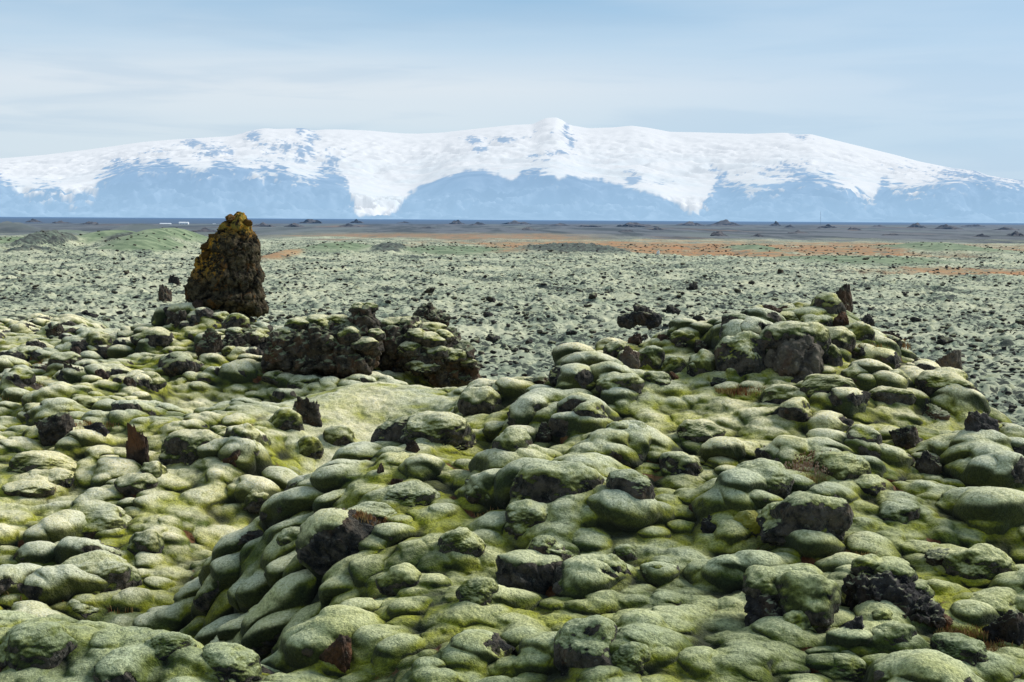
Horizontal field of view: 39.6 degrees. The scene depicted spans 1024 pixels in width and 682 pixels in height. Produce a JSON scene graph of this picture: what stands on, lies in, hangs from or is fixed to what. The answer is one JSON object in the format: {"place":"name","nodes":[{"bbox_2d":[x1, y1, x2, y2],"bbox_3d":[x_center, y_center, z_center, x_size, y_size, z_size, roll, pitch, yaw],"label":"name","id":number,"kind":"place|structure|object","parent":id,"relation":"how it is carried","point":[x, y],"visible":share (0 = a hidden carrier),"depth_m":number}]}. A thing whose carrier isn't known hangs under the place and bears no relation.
{"place":"outdoors","nodes":[
{"label":"outdoors","id":0,"kind":"place"},
{"bbox_2d":[0,217,1023,681],"bbox_3d":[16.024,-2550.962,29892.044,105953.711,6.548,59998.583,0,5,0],"label":"ground","id":1,"kind":"structure","parent":0,"point":[222,567],"depth_m":14.16},
{"bbox_2d":[9,366,35,385],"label":"mossy boulder","id":2,"kind":"object","parent":1,"relation":"on","point":[27,376],"visible":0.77,"depth_m":21.13},
{"bbox_2d":[2,479,54,498],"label":"mossy boulder","id":3,"kind":"object","parent":1,"relation":"on","point":[36,489],"visible":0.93,"depth_m":16.18},
{"bbox_2d":[0,618,77,670],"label":"mossy boulder","id":4,"kind":"object","parent":1,"relation":"on","point":[42,643],"visible":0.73,"depth_m":9.07},
{"bbox_2d":[5,450,76,473],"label":"mossy boulder","id":5,"kind":"object","parent":1,"relation":"on","point":[24,462],"visible":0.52,"depth_m":16.77},
{"bbox_2d":[29,467,74,487],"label":"mossy boulder","id":6,"kind":"object","parent":1,"relation":"on","point":[63,477],"visible":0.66,"depth_m":16.55},
{"bbox_2d":[45,323,64,337],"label":"lava rock","id":7,"kind":"object","parent":1,"relation":"on","point":[57,329],"visible":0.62,"depth_m":29.01},
{"bbox_2d":[34,412,76,445],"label":"lava rock","id":8,"kind":"object","parent":1,"relation":"on","point":[54,429],"visible":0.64,"depth_m":17.84},
{"bbox_2d":[48,351,81,365],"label":"mossy boulder","id":9,"kind":"object","parent":1,"relation":"on","point":[69,357],"visible":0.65,"depth_m":23.05},
{"bbox_2d":[66,599,98,617],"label":"mossy boulder","id":10,"kind":"object","parent":1,"relation":"on","point":[82,609],"visible":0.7,"depth_m":13.25},
{"bbox_2d":[72,395,99,408],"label":"mossy boulder","id":11,"kind":"object","parent":1,"relation":"on","point":[87,401],"visible":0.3,"depth_m":19.71},
{"bbox_2d":[83,422,109,436],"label":"lava rock","id":12,"kind":"object","parent":1,"relation":"on","point":[98,427],"visible":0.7,"depth_m":17.61},
{"bbox_2d":[85,331,112,346],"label":"mossy boulder","id":13,"kind":"object","parent":1,"relation":"on","point":[93,338],"visible":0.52,"depth_m":25.14},
{"bbox_2d":[60,550,141,594],"bbox_3d":[-4.069,2.291,13.745,0.951,0.513,0.666,-2,5,-24],"label":"mossy boulder","id":14,"kind":"object","parent":1,"relation":"on","point":[115,572],"visible":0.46,"depth_m":13.64},
{"bbox_2d":[70,499,131,538],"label":"mossy boulder","id":15,"kind":"object","parent":1,"relation":"on","point":[100,515],"visible":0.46,"depth_m":15.13},
{"bbox_2d":[114,472,157,497],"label":"mossy boulder","id":16,"kind":"object","parent":1,"relation":"on","point":[127,485],"visible":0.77,"depth_m":16.08},
{"bbox_2d":[125,423,149,465],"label":"lava rock","id":17,"kind":"object","parent":1,"relation":"on","point":[137,447],"visible":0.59,"depth_m":17.05},
{"bbox_2d":[127,530,163,554],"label":"mossy boulder","id":18,"kind":"object","parent":1,"relation":"on","point":[150,541],"visible":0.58,"depth_m":14.56},
{"bbox_2d":[130,326,174,345],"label":"mossy boulder","id":19,"kind":"object","parent":1,"relation":"on","point":[158,336],"visible":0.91,"depth_m":24.65},
{"bbox_2d":[139,461,167,477],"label":"mossy boulder","id":20,"kind":"object","parent":1,"relation":"on","point":[156,469],"visible":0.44,"depth_m":16.30},
{"bbox_2d":[141,371,166,390],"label":"mossy boulder","id":21,"kind":"object","parent":1,"relation":"on","point":[159,382],"visible":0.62,"depth_m":21.69},
{"bbox_2d":[158,284,171,301],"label":"lava rock","id":22,"kind":"object","parent":1,"relation":"on","point":[164,293],"visible":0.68,"depth_m":121.82},
{"bbox_2d":[145,631,196,660],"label":"mossy boulder","id":23,"kind":"object","parent":1,"relation":"on","point":[165,646],"visible":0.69,"depth_m":9.12},
{"bbox_2d":[167,310,186,327],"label":"lava rock","id":24,"kind":"object","parent":1,"relation":"on","point":[177,318],"visible":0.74,"depth_m":25.79},
{"bbox_2d":[158,351,203,376],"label":"mossy boulder","id":25,"kind":"object","parent":1,"relation":"on","point":[172,364],"visible":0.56,"depth_m":22.85},
{"bbox_2d":[158,429,222,465],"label":"mossy boulder","id":26,"kind":"object","parent":1,"relation":"on","point":[180,445],"visible":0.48,"depth_m":16.93},
{"bbox_2d":[194,327,222,359],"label":"lava rock","id":27,"kind":"object","parent":1,"relation":"on","point":[210,341],"visible":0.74,"depth_m":23.55},
{"bbox_2d":[184,211,268,317],"bbox_3d":[-5.393,-1.449,26.941,1.556,2.010,1.317,0,5,0],"label":"rock pinnacle","id":28,"kind":"object","parent":1,"relation":"on","point":[227,274],"visible":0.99,"depth_m":26.57},
{"bbox_2d":[202,642,262,681],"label":"mossy boulder","id":29,"kind":"object","parent":1,"relation":"on","point":[232,662],"visible":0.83,"depth_m":9.00},
{"bbox_2d":[221,313,251,328],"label":"mossy boulder","id":30,"kind":"object","parent":1,"relation":"on","point":[236,320],"visible":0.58,"depth_m":25.44},
{"bbox_2d":[221,327,264,356],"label":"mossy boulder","id":31,"kind":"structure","parent":1,"relation":"on","point":[234,337],"depth_m":23.87},
{"bbox_2d":[229,423,260,442],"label":"mossy boulder","id":32,"kind":"object","parent":1,"relation":"on","point":[248,431],"visible":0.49,"depth_m":16.93},
{"bbox_2d":[241,489,269,513],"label":"mossy boulder","id":33,"kind":"object","parent":1,"relation":"on","point":[254,500],"visible":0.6,"depth_m":15.98},
{"bbox_2d":[261,370,282,384],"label":"mossy boulder","id":34,"kind":"object","parent":1,"relation":"on","point":[269,377],"visible":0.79,"depth_m":22.61},
{"bbox_2d":[268,408,303,430],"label":"mossy boulder","id":35,"kind":"object","parent":1,"relation":"on","point":[284,419],"visible":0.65,"depth_m":18.31},
{"bbox_2d":[276,526,299,545],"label":"mossy boulder","id":36,"kind":"object","parent":1,"relation":"on","point":[288,535],"visible":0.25,"depth_m":12.12},
{"bbox_2d":[287,375,319,388],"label":"mossy boulder","id":37,"kind":"object","parent":1,"relation":"on","point":[298,381],"visible":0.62,"depth_m":22.50},
{"bbox_2d":[292,396,321,426],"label":"lava rock","id":38,"kind":"object","parent":1,"relation":"on","point":[306,409],"visible":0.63,"depth_m":18.82},
{"bbox_2d":[298,435,323,458],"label":"mossy boulder","id":39,"kind":"object","parent":1,"relation":"on","point":[310,446],"visible":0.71,"depth_m":17.94},
{"bbox_2d":[261,302,385,378],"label":"lava crag","id":40,"kind":"structure","parent":1,"relation":"on","point":[341,346],"depth_m":22.79},
{"bbox_2d":[319,634,351,672],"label":"lava rock","id":41,"kind":"object","parent":1,"relation":"on","point":[337,652],"visible":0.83,"depth_m":9.20},
{"bbox_2d":[323,425,356,445],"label":"mossy boulder","id":42,"kind":"object","parent":1,"relation":"on","point":[337,435],"visible":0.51,"depth_m":18.43},
{"bbox_2d":[347,501,396,520],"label":"mossy boulder","id":43,"kind":"object","parent":1,"relation":"on","point":[380,511],"visible":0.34,"depth_m":11.77},
{"bbox_2d":[370,414,409,443],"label":"mossy boulder","id":44,"kind":"object","parent":1,"relation":"on","point":[390,428],"visible":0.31,"depth_m":14.03},
{"bbox_2d":[375,562,421,595],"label":"mossy boulder","id":45,"kind":"object","parent":1,"relation":"on","point":[393,580],"visible":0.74,"depth_m":10.29},
{"bbox_2d":[385,480,439,506],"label":"mossy boulder","id":46,"kind":"object","parent":1,"relation":"on","point":[413,493],"visible":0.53,"depth_m":12.03},
{"bbox_2d":[378,316,482,387],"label":"lava crag","id":47,"kind":"structure","parent":1,"relation":"on","point":[438,355],"depth_m":23.91},
{"bbox_2d":[412,302,450,326],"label":"lava crag","id":48,"kind":"structure","parent":1,"relation":"on","point":[429,311],"depth_m":26.58},
{"bbox_2d":[400,411,476,450],"bbox_3d":[-0.721,0.875,13.891,0.733,0.397,0.716,2,5,18],"label":"mossy boulder","id":49,"kind":"object","parent":1,"relation":"on","point":[456,431],"visible":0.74,"depth_m":13.64},
{"bbox_2d":[437,527,485,556],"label":"mossy boulder","id":50,"kind":"object","parent":1,"relation":"on","point":[463,540],"visible":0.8,"depth_m":10.81},
{"bbox_2d":[455,576,498,605],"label":"mossy boulder","id":51,"kind":"object","parent":1,"relation":"on","point":[480,590],"visible":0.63,"depth_m":9.73},
{"bbox_2d":[465,485,489,503],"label":"mossy boulder","id":52,"kind":"object","parent":1,"relation":"on","point":[472,496],"visible":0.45,"depth_m":11.97},
{"bbox_2d":[457,386,501,415],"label":"mossy boulder","id":53,"kind":"object","parent":1,"relation":"on","point":[472,401],"visible":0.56,"depth_m":15.20},
{"bbox_2d":[0,229,1023,412],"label":"rubble","id":54,"kind":"object","parent":1,"relation":"on","point":[1012,408],"visible":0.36,"depth_m":137.79},
{"bbox_2d":[0,336,1023,651],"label":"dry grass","id":55,"kind":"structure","parent":1,"relation":"on","point":[728,392],"depth_m":11.58},
{"bbox_2d":[492,427,532,451],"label":"mossy boulder","id":56,"kind":"object","parent":1,"relation":"on","point":[512,439],"visible":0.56,"depth_m":12.48},
{"bbox_2d":[504,499,547,539],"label":"mossy boulder","id":57,"kind":"object","parent":1,"relation":"on","point":[523,516],"visible":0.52,"depth_m":11.22},
{"bbox_2d":[535,422,551,442],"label":"lava rock","id":58,"kind":"object","parent":1,"relation":"on","point":[544,434],"visible":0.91,"depth_m":13.76},
{"bbox_2d":[528,535,564,554],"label":"mossy boulder","id":59,"kind":"object","parent":1,"relation":"on","point":[543,544],"visible":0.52,"depth_m":10.52},
{"bbox_2d":[508,460,604,504],"bbox_3d":[0.353,1.248,11.793,0.857,0.558,0.628,2,5,16],"label":"mossy boulder","id":60,"kind":"object","parent":1,"relation":"on","point":[542,481],"visible":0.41,"depth_m":11.53},
{"bbox_2d":[553,615,616,675],"bbox_3d":[0.479,1.900,8.689,0.472,0.405,0.450,2,5,22],"label":"mossy boulder","id":61,"kind":"object","parent":1,"relation":"on","point":[586,642],"visible":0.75,"depth_m":8.62},
{"bbox_2d":[572,399,608,417],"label":"mossy boulder","id":62,"kind":"object","parent":1,"relation":"on","point":[595,408],"visible":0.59,"depth_m":13.68},
{"bbox_2d":[598,553,627,573],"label":"mossy boulder","id":63,"kind":"object","parent":1,"relation":"on","point":[614,562],"visible":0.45,"depth_m":10.21},
{"bbox_2d":[603,341,625,357],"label":"mossy boulder","id":64,"kind":"object","parent":1,"relation":"on","point":[613,348],"visible":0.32,"depth_m":15.96},
{"bbox_2d":[595,371,644,393],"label":"mossy boulder","id":65,"kind":"object","parent":1,"relation":"on","point":[635,382],"visible":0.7,"depth_m":14.60},
{"bbox_2d":[612,544,636,561],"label":"mossy boulder","id":66,"kind":"object","parent":1,"relation":"on","point":[625,552],"visible":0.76,"depth_m":10.77},
{"bbox_2d":[608,420,646,429],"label":"mossy boulder","id":67,"kind":"object","parent":1,"relation":"on","point":[620,425],"visible":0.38,"depth_m":13.00},
{"bbox_2d":[618,345,639,368],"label":"lava rock","id":68,"kind":"object","parent":1,"relation":"on","point":[629,357],"visible":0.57,"depth_m":15.15},
{"bbox_2d":[606,469,655,499],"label":"mossy boulder","id":69,"kind":"object","parent":1,"relation":"on","point":[635,484],"visible":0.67,"depth_m":11.32},
{"bbox_2d":[611,641,650,675],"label":"mossy boulder","id":70,"kind":"object","parent":1,"relation":"on","point":[633,656],"visible":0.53,"depth_m":8.47},
{"bbox_2d":[617,303,661,329],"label":"lava crag","id":71,"kind":"structure","parent":1,"relation":"on","point":[644,315],"depth_m":59.50},
{"bbox_2d":[638,345,664,369],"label":"mossy boulder","id":72,"kind":"object","parent":1,"relation":"on","point":[652,356],"visible":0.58,"depth_m":15.56},
{"bbox_2d":[644,371,671,385],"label":"mossy boulder","id":73,"kind":"object","parent":1,"relation":"on","point":[660,378],"visible":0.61,"depth_m":14.96},
{"bbox_2d":[661,355,686,373],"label":"mossy boulder","id":74,"kind":"object","parent":1,"relation":"on","point":[675,364],"visible":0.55,"depth_m":15.48},
{"bbox_2d":[659,451,703,475],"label":"mossy boulder","id":75,"kind":"object","parent":1,"relation":"on","point":[675,462],"visible":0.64,"depth_m":12.59},
{"bbox_2d":[670,330,694,346],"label":"mossy boulder","id":76,"kind":"object","parent":1,"relation":"on","point":[679,338],"visible":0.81,"depth_m":16.30},
{"bbox_2d":[677,419,725,442],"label":"mossy boulder","id":77,"kind":"object","parent":1,"relation":"on","point":[696,431],"visible":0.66,"depth_m":13.46},
{"bbox_2d":[687,349,715,373],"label":"mossy boulder","id":78,"kind":"object","parent":1,"relation":"on","point":[703,360],"visible":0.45,"depth_m":15.38},
{"bbox_2d":[700,514,716,533],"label":"lava rock","id":79,"kind":"object","parent":1,"relation":"on","point":[708,526],"visible":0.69,"depth_m":11.14},
{"bbox_2d":[721,313,748,326],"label":"mossy boulder","id":80,"kind":"object","parent":1,"relation":"on","point":[727,317],"visible":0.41,"depth_m":15.89},
{"bbox_2d":[714,331,765,376],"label":"mossy boulder","id":81,"kind":"object","parent":1,"relation":"on","point":[742,353],"visible":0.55,"depth_m":15.19},
{"bbox_2d":[732,510,760,536],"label":"mossy boulder","id":82,"kind":"object","parent":1,"relation":"on","point":[746,519],"visible":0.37,"depth_m":11.06},
{"bbox_2d":[735,458,794,498],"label":"mossy boulder","id":83,"kind":"object","parent":1,"relation":"on","point":[778,477],"visible":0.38,"depth_m":11.47},
{"bbox_2d":[760,384,799,403],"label":"mossy boulder","id":84,"kind":"object","parent":1,"relation":"on","point":[777,393],"visible":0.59,"depth_m":14.21},
{"bbox_2d":[742,563,840,633],"bbox_3d":[1.827,1.752,9.321,0.623,0.530,0.740,0,5,0],"label":"mossy rock","id":85,"kind":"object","parent":1,"relation":"on","point":[804,596],"visible":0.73,"depth_m":9.17},
{"bbox_2d":[773,397,812,421],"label":"mossy boulder","id":86,"kind":"object","parent":1,"relation":"on","point":[796,409],"visible":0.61,"depth_m":13.68},
{"bbox_2d":[760,321,830,383],"bbox_3d":[3.033,0.225,15.198,0.813,0.856,0.928,0,5,0],"label":"bare faced boulder","id":87,"kind":"object","parent":1,"relation":"on","point":[797,351],"visible":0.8,"depth_m":15.06},
{"bbox_2d":[756,491,853,547],"bbox_3d":[2.215,1.351,10.808,0.720,0.454,0.548,0,5,-9],"label":"mossy boulder","id":88,"kind":"object","parent":1,"relation":"on","point":[778,522],"visible":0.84,"depth_m":10.62},
{"bbox_2d":[783,460,828,478],"bbox_3d":[2.507,1.081,12.069,0.428,0.131,0.324,3,5,25],"label":"heather","id":89,"kind":"object","parent":1,"relation":"on","point":[803,465],"visible":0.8,"depth_m":12.02},
{"bbox_2d":[800,314,832,326],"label":"mossy boulder","id":90,"kind":"object","parent":1,"relation":"on","point":[826,320],"visible":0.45,"depth_m":16.39},
{"bbox_2d":[800,374,856,397],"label":"mossy boulder","id":91,"kind":"object","parent":1,"relation":"on","point":[811,385],"visible":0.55,"depth_m":14.11},
{"bbox_2d":[810,292,846,314],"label":"mossy boulder","id":92,"kind":"object","parent":1,"relation":"on","point":[830,303],"visible":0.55,"depth_m":16.79},
{"bbox_2d":[825,343,842,366],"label":"mossy boulder","id":93,"kind":"object","parent":1,"relation":"on","point":[834,358],"visible":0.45,"depth_m":15.16},
{"bbox_2d":[824,326,855,352],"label":"mossy boulder","id":94,"kind":"object","parent":1,"relation":"on","point":[842,337],"visible":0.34,"depth_m":15.55},
{"bbox_2d":[833,311,848,326],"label":"lava rock","id":95,"kind":"object","parent":1,"relation":"on","point":[841,319],"visible":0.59,"depth_m":16.41},
{"bbox_2d":[813,451,870,480],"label":"mossy boulder","id":96,"kind":"object","parent":1,"relation":"on","point":[844,465],"visible":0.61,"depth_m":11.96},
{"bbox_2d":[836,283,853,311],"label":"lava rock","id":97,"kind":"object","parent":1,"relation":"on","point":[843,293],"visible":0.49,"depth_m":17.25},
{"bbox_2d":[828,653,867,681],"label":"mossy boulder","id":98,"kind":"object","parent":1,"relation":"on","point":[849,667],"visible":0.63,"depth_m":8.52},
{"bbox_2d":[839,615,863,629],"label":"lava rock","id":99,"kind":"object","parent":1,"relation":"on","point":[856,622],"visible":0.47,"depth_m":8.83},
{"bbox_2d":[840,363,870,382],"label":"mossy boulder","id":100,"kind":"object","parent":1,"relation":"on","point":[853,371],"visible":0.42,"depth_m":14.71},
{"bbox_2d":[847,321,874,340],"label":"mossy boulder","id":101,"kind":"object","parent":1,"relation":"on","point":[861,330],"visible":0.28,"depth_m":15.87},
{"bbox_2d":[846,424,881,444],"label":"mossy boulder","id":102,"kind":"object","parent":1,"relation":"on","point":[866,433],"visible":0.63,"depth_m":12.84},
{"bbox_2d":[854,474,885,495],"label":"mossy boulder","id":103,"kind":"object","parent":1,"relation":"on","point":[873,484],"visible":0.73,"depth_m":11.82},
{"bbox_2d":[868,386,915,404],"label":"mossy boulder","id":104,"kind":"object","parent":1,"relation":"on","point":[888,395],"visible":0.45,"depth_m":14.38},
{"bbox_2d":[841,554,945,630],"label":"lava crag","id":105,"kind":"structure","parent":1,"relation":"on","point":[896,581],"depth_m":9.41},
{"bbox_2d":[874,621,916,645],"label":"mossy boulder","id":106,"kind":"object","parent":1,"relation":"on","point":[895,632],"visible":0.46,"depth_m":8.75},
{"bbox_2d":[879,501,920,523],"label":"mossy boulder","id":107,"kind":"object","parent":1,"relation":"on","point":[904,513],"visible":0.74,"depth_m":11.35},
{"bbox_2d":[889,425,922,449],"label":"lava rock","id":108,"kind":"object","parent":1,"relation":"on","point":[907,437],"visible":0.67,"depth_m":13.30},
{"bbox_2d":[915,450,941,474],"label":"lava rock","id":109,"kind":"object","parent":1,"relation":"on","point":[927,462],"visible":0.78,"depth_m":12.74},
{"bbox_2d":[921,403,950,419],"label":"rock","id":110,"kind":"object","parent":1,"relation":"on","point":[932,411],"visible":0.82,"depth_m":14.23},
{"bbox_2d":[924,548,949,565],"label":"rock","id":111,"kind":"object","parent":1,"relation":"on","point":[932,557],"visible":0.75,"depth_m":10.50},
{"bbox_2d":[914,367,975,395],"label":"mossy boulder","id":112,"kind":"object","parent":1,"relation":"on","point":[928,382],"visible":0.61,"depth_m":14.68},
{"bbox_2d":[935,349,961,369],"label":"lava rock","id":113,"kind":"object","parent":1,"relation":"on","point":[952,359],"visible":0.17,"depth_m":15.96},
{"bbox_2d":[930,632,988,666],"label":"mossy boulder","id":114,"kind":"object","parent":1,"relation":"on","point":[965,648],"visible":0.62,"depth_m":8.69},
{"bbox_2d":[942,543,1017,579],"bbox_3d":[3.395,1.650,10.421,0.499,0.336,0.487,-2,5,-21],"label":"mossy boulder","id":115,"kind":"object","parent":1,"relation":"on","point":[982,561],"visible":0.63,"depth_m":10.28},
{"bbox_2d":[964,410,999,431],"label":"lava rock","id":116,"kind":"object","parent":1,"relation":"on","point":[976,421],"visible":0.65,"depth_m":13.03},
{"bbox_2d":[968,587,1016,615],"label":"mossy boulder","id":117,"kind":"object","parent":1,"relation":"on","point":[1001,601],"visible":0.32,"depth_m":9.64},
{"bbox_2d":[982,609,1023,645],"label":"lava rock","id":118,"kind":"object","parent":1,"relation":"on","point":[1008,626],"visible":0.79,"depth_m":9.23},
{"bbox_2d":[0,117,1023,222],"bbox_3d":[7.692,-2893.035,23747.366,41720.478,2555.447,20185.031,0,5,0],"label":"mountain range","id":119,"kind":"structure","parent":0,"point":[553,168],"depth_m":20579.40},
{"bbox_2d":[0,0,1023,180],"label":"sky","id":120,"kind":"structure","parent":0,"point":[937,82]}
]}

